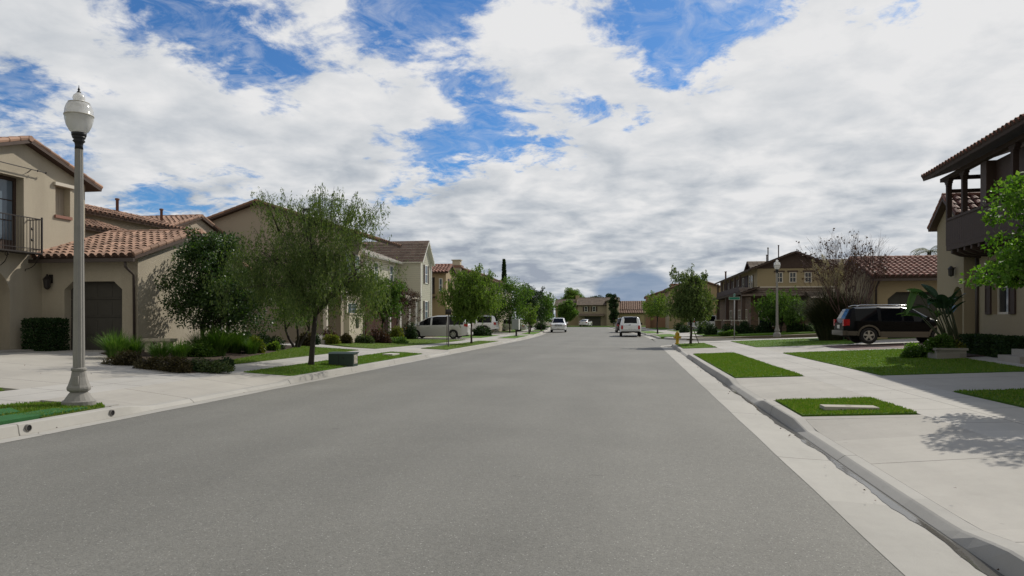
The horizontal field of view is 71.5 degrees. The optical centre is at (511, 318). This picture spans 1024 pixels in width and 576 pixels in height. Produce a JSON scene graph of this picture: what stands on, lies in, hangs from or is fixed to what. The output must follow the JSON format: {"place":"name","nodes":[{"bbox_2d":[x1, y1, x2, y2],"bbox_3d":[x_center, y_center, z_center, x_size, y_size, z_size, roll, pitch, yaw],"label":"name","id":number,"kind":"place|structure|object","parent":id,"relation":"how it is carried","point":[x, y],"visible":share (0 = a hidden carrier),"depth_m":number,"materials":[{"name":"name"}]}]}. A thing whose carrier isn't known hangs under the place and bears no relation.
{"place":"outdoors","nodes":[
{"label":"outdoors","id":0,"kind":"place"},
{"bbox_2d":[5,403,104,417],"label":"lawn","id":1,"kind":"structure","parent":0,"point":[92,408],"depth_m":11.78,"materials":[{"name":"green plant"}]},
{"bbox_2d":[0,407,87,424],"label":"turf mat","id":2,"kind":"object","parent":1,"relation":"on","point":[10,418],"visible":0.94,"depth_m":10.99,"materials":[{"name":"green plant"}]},
{"bbox_2d":[0,350,182,390],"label":"driveway","id":3,"kind":"structure","parent":0,"point":[25,370],"depth_m":17.92,"materials":[{"name":"concrete"}]},
{"bbox_2d":[104,404,118,406],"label":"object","id":4,"kind":"object","parent":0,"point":[107,405],"visible":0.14,"depth_m":12.76,"materials":[{"name":"concrete"}]},
{"bbox_2d":[61,87,95,406],"bbox_3d":[-7.582,-1.220,12.450,0.530,5.740,0.530,0,0,9],"label":"street lamp","id":5,"kind":"object","parent":4,"relation":"on","point":[78,113],"visible":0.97,"depth_m":12.38,"materials":[{"name":"grey metal"}]},
{"bbox_2d":[41,372,290,406],"bbox_3d":[-7.224,1.599,16.062,1.444,0.272,6.800,0,0,9],"label":"driveway apron","id":6,"kind":"object","parent":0,"point":[154,394],"visible":0.73,"depth_m":15.56,"materials":[{"name":"concrete"}]},
{"bbox_2d":[0,327,534,404],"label":"sidewalk","id":7,"kind":"structure","parent":0,"point":[35,394],"depth_m":16.95,"materials":[{"name":"concrete"}]},
{"bbox_2d":[233,347,357,363],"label":"lawn","id":8,"kind":"structure","parent":0,"point":[260,360],"depth_m":25.94,"materials":[{"name":"green plant"}]},
{"bbox_2d":[245,352,419,375],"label":"lawn","id":9,"kind":"structure","parent":0,"point":[321,367],"depth_m":21.64,"materials":[{"name":"green plant"}]},
{"bbox_2d":[201,183,408,364],"bbox_3d":[-6.513,-1.318,22.806,6.386,5.869,4.835,0,0,-7],"label":"street tree","id":10,"kind":"object","parent":9,"relation":"on","point":[320,267],"visible":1,"depth_m":22.06,"materials":[{"name":"green plant"}]},
{"bbox_2d":[328,352,358,366],"bbox_3d":[-5.541,1.341,23.400,0.890,0.500,0.520,0,0,9],"label":"transformer box","id":11,"kind":"object","parent":9,"relation":"on","point":[348,359],"visible":0.98,"depth_m":23.17,"materials":[{"name":"green paint"}]},
{"bbox_2d":[328,339,461,348],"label":"lawn","id":12,"kind":"structure","parent":0,"point":[386,346],"depth_m":37.99,"materials":[{"name":"green plant"}]},
{"bbox_2d":[366,326,391,342],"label":"garden shrub","id":13,"kind":"object","parent":12,"relation":"on","point":[383,338],"visible":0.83,"depth_m":41.24,"materials":[{"name":"red plant"}]},
{"bbox_2d":[362,275,411,330],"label":"garden tree","id":14,"kind":"object","parent":12,"relation":"on","point":[395,295],"visible":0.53,"depth_m":47.15,"materials":[{"name":"green plant"}]},
{"bbox_2d":[370,301,422,328],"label":"tree","id":15,"kind":"object","parent":12,"relation":"on","point":[410,320],"visible":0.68,"depth_m":48.27,"materials":[{"name":"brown plant"}]},
{"bbox_2d":[387,281,421,325],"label":"garden tree","id":16,"kind":"object","parent":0,"point":[409,296],"visible":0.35,"depth_m":51.47,"materials":[{"name":"brown plant"}]},
{"bbox_2d":[0,320,816,443],"bbox_3d":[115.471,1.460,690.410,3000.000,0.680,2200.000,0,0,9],"label":"ground","id":17,"kind":"structure","parent":0,"point":[761,336],"depth_m":55.28,"materials":[{"name":"grey concrete"}]},
{"bbox_2d":[20,317,70,350],"bbox_3d":[-15.793,0.603,24.089,1.216,1.361,1.054,0,0,9],"label":"clipped shrub","id":18,"kind":"object","parent":17,"relation":"on","point":[58,334],"visible":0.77,"depth_m":23.77,"materials":[{"name":"green plant"}]},
{"bbox_2d":[0,136,247,352],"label":"stucco house","id":19,"kind":"structure","parent":17,"relation":"on","point":[128,257],"depth_m":24.84,"materials":[{"name":"paint"}]},
{"bbox_2d":[0,175,15,249],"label":"balcony door","id":20,"kind":"structure","parent":19,"relation":"in","point":[7,184],"depth_m":24.01,"materials":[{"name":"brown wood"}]},
{"bbox_2d":[53,181,73,219],"bbox_3d":[-16.470,-4.280,25.922,0.440,1.280,0.900,0,0,9],"label":"window","id":21,"kind":"structure","parent":19,"relation":"in","point":[59,193],"depth_m":26.02,"materials":[{"name":"beige paint"}]},
{"bbox_2d":[71,282,121,349],"bbox_3d":[-14.455,-0.050,24.965,2.250,2.500,0.102,0,0,9],"label":"garage door","id":22,"kind":"structure","parent":19,"relation":"in","point":[103,300],"depth_m":24.93,"materials":[{"name":"brown wood"}]},
{"bbox_2d":[101,345,292,372],"bbox_3d":[-9.878,1.347,25.352,5.550,0.553,13.050,0,0,9],"label":"planting bed","id":23,"kind":"object","parent":17,"relation":"on","point":[242,354],"visible":0.16,"depth_m":23.75,"materials":[{"name":"soil"}]},
{"bbox_2d":[93,330,136,357],"bbox_3d":[-11.907,0.711,21.284,1.679,0.998,1.520,0,0,9],"label":"grass clump","id":24,"kind":"object","parent":23,"relation":"on","point":[112,345],"visible":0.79,"depth_m":21.07,"materials":[{"name":"green plant"}]},
{"bbox_2d":[100,348,144,365],"bbox_3d":[-10.690,1.066,19.634,1.163,0.522,0.872,0,0,9],"label":"shrub","id":25,"kind":"object","parent":23,"relation":"on","point":[129,357],"visible":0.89,"depth_m":19.48,"materials":[{"name":"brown plant"}]},
{"bbox_2d":[124,333,149,354],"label":"grass clump","id":26,"kind":"object","parent":23,"relation":"on","point":[133,347],"visible":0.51,"depth_m":22.19,"materials":[{"name":"green plant"}]},
{"bbox_2d":[132,354,165,369],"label":"shrub","id":27,"kind":"object","parent":23,"relation":"on","point":[148,363],"visible":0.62,"depth_m":18.83,"materials":[{"name":"brown plant"}]},
{"bbox_2d":[140,338,177,351],"bbox_3d":[-11.863,0.932,23.884,1.120,0.550,0.400,0,0,9],"label":"stone bench","id":28,"kind":"object","parent":23,"relation":"on","point":[168,341],"visible":0.5,"depth_m":23.78,"materials":[{"name":"beige stone"}]},
{"bbox_2d":[143,340,176,358],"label":"grass clump","id":29,"kind":"object","parent":23,"relation":"on","point":[160,348],"visible":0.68,"depth_m":20.94,"materials":[{"name":"green plant"}]},
{"bbox_2d":[153,355,193,372],"bbox_3d":[-8.873,1.179,18.657,1.107,0.523,0.782,0,0,9],"label":"shrub","id":30,"kind":"object","parent":23,"relation":"on","point":[172,364],"visible":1,"depth_m":18.54,"materials":[{"name":"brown plant"}]},
{"bbox_2d":[165,338,197,357],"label":"grass clump","id":31,"kind":"object","parent":23,"relation":"on","point":[179,350],"visible":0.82,"depth_m":22.32,"materials":[{"name":"green plant"}]},
{"bbox_2d":[182,339,216,356],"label":"garden shrub","id":32,"kind":"object","parent":23,"relation":"on","point":[203,349],"visible":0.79,"depth_m":23.27,"materials":[{"name":"green plant"}]},
{"bbox_2d":[188,357,234,373],"bbox_3d":[-8.089,1.251,19.108,1.538,0.455,0.955,0,0,9],"label":"shrub","id":33,"kind":"object","parent":23,"relation":"on","point":[218,367],"visible":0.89,"depth_m":18.88,"materials":[{"name":"green plant"}]},
{"bbox_2d":[154,225,278,338],"bbox_3d":[-10.453,-1.009,25.485,4.200,4.622,3.173,0,0,9],"label":"garden tree","id":34,"kind":"object","parent":23,"relation":"on","point":[198,254],"visible":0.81,"depth_m":24.81,"materials":[{"name":"green plant"}]},
{"bbox_2d":[192,320,246,355],"bbox_3d":[-9.921,0.658,24.090,1.974,1.276,2.054,0,0,9],"label":"grass clump","id":35,"kind":"object","parent":23,"relation":"on","point":[220,341],"visible":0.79,"depth_m":23.89,"materials":[{"name":"green plant"}]},
{"bbox_2d":[221,325,259,352],"bbox_3d":[-10.084,0.708,25.846,1.714,1.126,1.740,0,0,-40],"label":"grass clump","id":36,"kind":"object","parent":23,"relation":"on","point":[236,347],"visible":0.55,"depth_m":25.65,"materials":[{"name":"green plant"}]},
{"bbox_2d":[238,334,266,353],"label":"grass clump","id":37,"kind":"object","parent":23,"relation":"on","point":[251,347],"visible":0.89,"depth_m":25.65,"materials":[{"name":"green plant"}]},
{"bbox_2d":[266,284,321,347],"bbox_3d":[-9.255,-0.319,30.633,2.949,3.308,2.790,0,0,9],"label":"garden tree","id":38,"kind":"object","parent":23,"relation":"on","point":[281,315],"visible":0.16,"depth_m":30.47,"materials":[{"name":"green plant"}]},
{"bbox_2d":[0,327,549,439],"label":"kerb","id":39,"kind":"structure","parent":17,"relation":"on","point":[10,430],"depth_m":13.88,"materials":[{"name":"concrete"}]},
{"bbox_2d":[207,199,401,344],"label":"gabled house","id":40,"kind":"structure","parent":17,"relation":"on","point":[242,217],"depth_m":43.02,"materials":[{"name":"beige paint"}]},
{"bbox_2d":[401,322,418,338],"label":"clipped shrub","id":41,"kind":"object","parent":17,"relation":"on","point":[410,333],"visible":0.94,"depth_m":52.63,"materials":[{"name":"green plant"}]},
{"bbox_2d":[0,338,1023,416],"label":"grass","id":42,"kind":"structure","parent":17,"relation":"on","point":[723,361],"depth_m":20.34,"materials":[{"name":"green plant"}]},
{"bbox_2d":[619,301,645,325],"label":"tile roof house","id":43,"kind":"structure","parent":17,"relation":"on","point":[630,308],"depth_m":163.18,"materials":[{"name":"brown tile"}]},
{"bbox_2d":[643,290,664,327],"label":"rust house","id":44,"kind":"structure","parent":17,"relation":"on","point":[650,323],"depth_m":107.79,"materials":[{"name":"paint"}]},
{"bbox_2d":[662,281,719,328],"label":"brown gable house","id":45,"kind":"structure","parent":17,"relation":"on","point":[670,325],"depth_m":94.66,"materials":[{"name":"paint"}]},
{"bbox_2d":[714,245,846,330],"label":"craftsman house","id":46,"kind":"structure","parent":17,"relation":"on","point":[757,279],"depth_m":63.90,"materials":[{"name":"beige paint"}]},
{"bbox_2d":[786,228,895,340],"bbox_3d":[17.893,-1.815,38.509,5.416,6.167,6.032,0,0,26],"label":"bare tree","id":47,"kind":"object","parent":17,"relation":"on","point":[856,263],"visible":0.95,"depth_m":37.85,"materials":[{"name":"brown plant"}]},
{"bbox_2d":[671,344,1023,575],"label":"kerb","id":48,"kind":"structure","parent":17,"relation":"on","point":[1004,556],"depth_m":6.65,"materials":[{"name":"concrete"}]},
{"bbox_2d":[838,255,936,338],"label":"tiled garage house","id":49,"kind":"structure","parent":17,"relation":"on","point":[903,273],"depth_m":38.29,"materials":[{"name":"beige paint"}]},
{"bbox_2d":[888,292,936,337],"bbox_3d":[21.573,-0.125,38.356,2.700,2.650,0.102,0,0,9],"label":"garage door","id":50,"kind":"structure","parent":49,"relation":"in","point":[900,298],"depth_m":38.32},
{"bbox_2d":[921,113,1023,363],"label":"house","id":51,"kind":"structure","parent":17,"relation":"on","point":[957,224],"depth_m":23.32,"materials":[{"name":"beige paint"}]},
{"bbox_2d":[997,260,1007,313],"bbox_3d":[15.776,-1.025,22.665,0.049,1.750,1.300,0,0,14],"label":"window","id":52,"kind":"structure","parent":51,"relation":"in","point":[1002,296],"depth_m":23.00,"materials":[{"name":"clear glass"}]},
{"bbox_2d":[967,353,985,356],"bbox_3d":[15.231,1.242,20.899,2.650,0.334,8.450,0,0,9],"label":"planting bed","id":53,"kind":"object","parent":17,"relation":"on","point":[971,355],"visible":0.18,"depth_m":22.57,"materials":[{"name":"soil"}]},
{"bbox_2d":[959,333,992,353],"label":"clipped hedge","id":54,"kind":"object","parent":53,"relation":"on","point":[968,339],"visible":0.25,"depth_m":23.73,"materials":[{"name":"green plant"}]},
{"bbox_2d":[973,333,1012,356],"bbox_3d":[15.350,0.859,22.373,0.945,0.798,1.647,0,0,9],"label":"clipped hedge","id":55,"kind":"object","parent":53,"relation":"on","point":[985,345],"visible":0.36,"depth_m":22.64,"materials":[{"name":"green plant"}]},
{"bbox_2d":[990,335,1023,357],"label":"clipped hedge","id":56,"kind":"object","parent":53,"relation":"on","point":[1005,343],"visible":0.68,"depth_m":21.26,"materials":[{"name":"green plant"}]},
{"bbox_2d":[432,264,456,315],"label":"ochre house","id":57,"kind":"structure","parent":0,"point":[441,274],"depth_m":68.33,"materials":[{"name":"paint"}]},
{"bbox_2d":[418,337,476,339],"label":"driveway","id":58,"kind":"structure","parent":0,"point":[445,338],"depth_m":55.20,"materials":[{"name":"concrete"}]},
{"bbox_2d":[362,241,434,336],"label":"house","id":59,"kind":"structure","parent":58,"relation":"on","point":[418,255],"depth_m":60.21,"materials":[{"name":"beige paint"}]},
{"bbox_2d":[404,315,472,338],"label":"parked car","id":60,"kind":"object","parent":58,"relation":"on","point":[434,326],"visible":0.73,"depth_m":54.26,"materials":[{"name":"beige paint"}]},
{"bbox_2d":[0,327,904,575],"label":"road","id":61,"kind":"structure","parent":0,"point":[588,451],"depth_m":7.09,"materials":[{"name":"grey asphalt"}]},
{"bbox_2d":[0,329,549,442],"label":"gutter","id":62,"kind":"object","parent":61,"relation":"on","point":[98,422],"visible":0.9,"depth_m":13.88,"materials":[{"name":"concrete"}]},
{"bbox_2d":[549,318,567,331],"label":"parked car","id":63,"kind":"object","parent":61,"relation":"on","point":[558,324],"visible":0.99,"depth_m":87.80,"materials":[{"name":"white paint"}]},
{"bbox_2d":[617,317,641,336],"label":"parked car","id":64,"kind":"object","parent":61,"relation":"on","point":[630,324],"visible":1,"depth_m":65.59,"materials":[{"name":"white paint"}]},
{"bbox_2d":[660,346,987,575],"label":"gutter","id":65,"kind":"object","parent":61,"relation":"on","point":[904,545],"visible":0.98,"depth_m":6.64,"materials":[{"name":"concrete"}]},
{"bbox_2d":[692,361,1003,575],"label":"gutter water","id":66,"kind":"structure","parent":65,"relation":"on","point":[977,563],"depth_m":6.44,"materials":[{"name":"grey liquid"}]},
{"bbox_2d":[421,341,496,349],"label":"lawn","id":67,"kind":"structure","parent":0,"point":[441,348],"depth_m":38.56,"materials":[{"name":"green plant"}]},
{"bbox_2d":[436,263,507,342],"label":"street tree","id":68,"kind":"object","parent":67,"relation":"on","point":[468,298],"visible":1,"depth_m":43.56,"materials":[{"name":"green plant"}]},
{"bbox_2d":[470,315,498,331],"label":"parked car","id":69,"kind":"object","parent":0,"point":[493,324],"visible":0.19,"depth_m":75.93,"materials":[{"name":"white paint"}]},
{"bbox_2d":[486,274,535,332],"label":"street tree","id":70,"kind":"object","parent":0,"point":[511,307],"visible":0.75,"depth_m":78.64,"materials":[{"name":"green plant"}]},
{"bbox_2d":[0,0,1023,319],"label":"sky","id":71,"kind":"structure","parent":0,"point":[592,147],"materials":[{"name":"white"}]},
{"bbox_2d":[500,329,525,332],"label":"lawn","id":72,"kind":"structure","parent":0,"point":[512,331],"depth_m":85.20,"materials":[{"name":"green plant"}]},
{"bbox_2d":[451,259,511,331],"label":"chimney house","id":73,"kind":"structure","parent":72,"relation":"on","point":[457,265],"depth_m":81.70,"materials":[{"name":"beige paint"}]},
{"bbox_2d":[513,283,548,331],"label":"street tree","id":74,"kind":"object","parent":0,"point":[533,300],"visible":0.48,"depth_m":84.98,"materials":[{"name":"green plant"}]},
{"bbox_2d":[556,299,578,326],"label":"background tree","id":75,"kind":"object","parent":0,"point":[567,310],"visible":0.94,"depth_m":148.08,"materials":[{"name":"green plant"}]},
{"bbox_2d":[527,326,645,326],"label":"lawn","id":76,"kind":"structure","parent":0,"point":[588,326],"depth_m":150.84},
{"bbox_2d":[554,295,620,325],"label":"two storey house","id":77,"kind":"structure","parent":76,"relation":"on","point":[596,311],"depth_m":162.32,"materials":[{"name":"beige paint"}]},
{"bbox_2d":[607,294,618,325],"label":"columnar tree","id":78,"kind":"object","parent":76,"relation":"on","point":[612,304],"visible":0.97,"depth_m":151.32,"materials":[{"name":"green plant"}]},
{"bbox_2d":[676,343,716,348],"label":"lawn","id":79,"kind":"structure","parent":0,"point":[693,345],"depth_m":39.38,"materials":[{"name":"green plant"}]},
{"bbox_2d":[660,264,717,343],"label":"street tree","id":80,"kind":"object","parent":79,"relation":"on","point":[691,297],"visible":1,"depth_m":42.03,"materials":[{"name":"green plant"}]},
{"bbox_2d":[684,348,729,353],"bbox_3d":[9.270,1.605,33.936,1.744,0.261,5.700,0,0,9],"label":"driveway apron","id":81,"kind":"object","parent":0,"point":[702,350],"visible":0.67,"depth_m":34.71,"materials":[{"name":"concrete"}]},
{"bbox_2d":[693,354,802,377],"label":"lawn","id":82,"kind":"structure","parent":0,"point":[799,375],"depth_m":18.83,"materials":[{"name":"green plant"}]},
{"bbox_2d":[697,331,814,336],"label":"lawn","id":83,"kind":"structure","parent":0,"point":[770,333],"depth_m":56.96,"materials":[{"name":"green plant"}]},
{"bbox_2d":[773,259,780,336],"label":"street lamp","id":84,"kind":"object","parent":83,"relation":"on","point":[776,333],"visible":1,"depth_m":51.77,"materials":[{"name":"grey metal"}]},
{"bbox_2d":[749,285,806,331],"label":"garden tree","id":85,"kind":"object","parent":83,"relation":"on","point":[785,315],"visible":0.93,"depth_m":58.24,"materials":[{"name":"green plant"}]},
{"bbox_2d":[786,321,807,331],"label":"garden shrub","id":86,"kind":"object","parent":83,"relation":"on","point":[796,325],"visible":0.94,"depth_m":58.16,"materials":[{"name":"green plant"}]},
{"bbox_2d":[731,339,844,346],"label":"lawn","id":87,"kind":"structure","parent":0,"point":[783,343],"depth_m":37.80,"materials":[{"name":"green plant"}]},
{"bbox_2d":[735,376,865,400],"bbox_3d":[6.251,1.605,15.886,1.744,0.261,5.100,0,0,9],"label":"driveway apron","id":88,"kind":"object","parent":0,"point":[773,388],"visible":0.74,"depth_m":15.85,"materials":[{"name":"concrete"}]},
{"bbox_2d":[757,338,918,352],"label":"driveway","id":89,"kind":"structure","parent":0,"point":[786,349],"depth_m":33.20,"materials":[{"name":"concrete"}]},
{"bbox_2d":[826,342,927,349],"bbox_3d":[20.773,1.145,30.542,13.100,0.262,4.300,0,0,9],"label":"paver strip","id":90,"kind":"object","parent":89,"relation":"on","point":[875,346],"visible":0.51,"depth_m":31.51,"materials":[{"name":"concrete"}]},
{"bbox_2d":[832,304,936,343],"bbox_3d":[17.699,0.239,32.729,5.155,1.790,2.280,0,0,9],"label":"parked car","id":91,"kind":"object","parent":89,"relation":"on","point":[868,324],"visible":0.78,"depth_m":32.07,"materials":[{"name":"black paint"}]},
{"bbox_2d":[776,399,916,416],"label":"lawn","id":92,"kind":"structure","parent":0,"point":[861,414],"depth_m":11.24,"materials":[{"name":"green plant"}]},
{"bbox_2d":[820,404,879,410],"bbox_3d":[5.577,1.498,11.765,0.840,0.128,0.320,0,0,9],"label":"meter lid","id":93,"kind":"object","parent":92,"relation":"on","point":[837,407],"visible":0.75,"depth_m":11.67,"materials":[{"name":"concrete"}]},
{"bbox_2d":[804,338,906,343],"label":"lawn","id":94,"kind":"structure","parent":0,"point":[844,341],"depth_m":37.99,"materials":[{"name":"green plant"}]},
{"bbox_2d":[780,255,886,340],"bbox_3d":[17.687,-1.235,39.569,5.482,4.930,5.525,0,0,9],"label":"tree","id":95,"kind":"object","parent":94,"relation":"on","point":[822,314],"depth_m":38.94,"materials":[{"name":"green plant"}]},
{"bbox_2d":[706,342,1023,447],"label":"sidewalk","id":96,"kind":"structure","parent":0,"point":[1003,422],"depth_m":13.15,"materials":[{"name":"concrete"}]},
{"bbox_2d":[783,349,1023,375],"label":"lawn","id":97,"kind":"structure","parent":0,"point":[921,373],"depth_m":19.40,"materials":[{"name":"green plant"}]},
{"bbox_2d":[899,347,921,357],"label":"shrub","id":98,"kind":"object","parent":97,"relation":"on","point":[910,352],"visible":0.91,"depth_m":22.92,"materials":[{"name":"green plant"}]},
{"bbox_2d":[899,284,965,342],"bbox_3d":[13.701,0.059,23.173,1.932,2.450,2.482,0,0,37],"label":"bird of paradise plant","id":99,"kind":"object","parent":97,"relation":"on","point":[942,302],"visible":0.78,"depth_m":22.73,"materials":[{"name":"green plant"}]},
{"bbox_2d":[928,348,968,358],"bbox_3d":[13.608,1.140,22.260,0.920,0.480,0.780,0,0,9],"label":"stone planter","id":100,"kind":"object","parent":97,"relation":"on","point":[945,353],"visible":0.73,"depth_m":21.93,"materials":[{"name":"grey stone"}]},
{"bbox_2d":[923,333,957,352],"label":"planter shrub","id":101,"kind":"object","parent":100,"relation":"in","point":[943,340],"visible":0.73,"depth_m":22.21,"materials":[{"name":"green plant"}]},
{"bbox_2d":[804,415,1023,544],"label":"driveway apron","id":102,"kind":"object","parent":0,"point":[935,461],"visible":0.85,"depth_m":7.81,"materials":[{"name":"concrete"}]},
{"bbox_2d":[885,372,1023,391],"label":"driveway","id":103,"kind":"structure","parent":0,"point":[981,381],"depth_m":15.63,"materials":[{"name":"concrete"}]},
{"bbox_2d":[954,389,1023,407],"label":"lawn","id":104,"kind":"structure","parent":0,"point":[987,398],"depth_m":12.54,"materials":[{"name":"green plant"}]},
{"bbox_2d":[958,170,1023,290],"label":"tree","id":105,"kind":"object","parent":104,"relation":"on","point":[1009,270],"visible":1,"depth_m":11.80,"materials":[{"name":"green plant"}]},
{"bbox_2d":[967,356,1023,366],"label":"path","id":106,"kind":"structure","parent":0,"point":[990,359],"depth_m":20.82,"materials":[{"name":"concrete"}]},
{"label":"lawn","id":107,"kind":"structure","parent":0,"visible":0},
{"bbox_2d":[526,292,556,330],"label":"street tree","id":108,"kind":"object","parent":107,"relation":"on","point":[547,299],"visible":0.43,"depth_m":91.13,"materials":[{"name":"green plant"}]},
{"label":"lawn","id":109,"kind":"structure","parent":0,"visible":0},
{"bbox_2d":[521,303,539,333],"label":"street tree","id":110,"kind":"object","parent":109,"relation":"on","point":[529,318],"visible":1,"depth_m":73.55,"materials":[{"name":"green plant"}]},
{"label":"driveway apron","id":111,"kind":"structure","parent":0,"visible":0},
{"bbox_2d":[641,288,673,333],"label":"street tree","id":112,"kind":"object","parent":111,"relation":"on","point":[655,308],"visible":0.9,"depth_m":74.23,"materials":[{"name":"green plant"}]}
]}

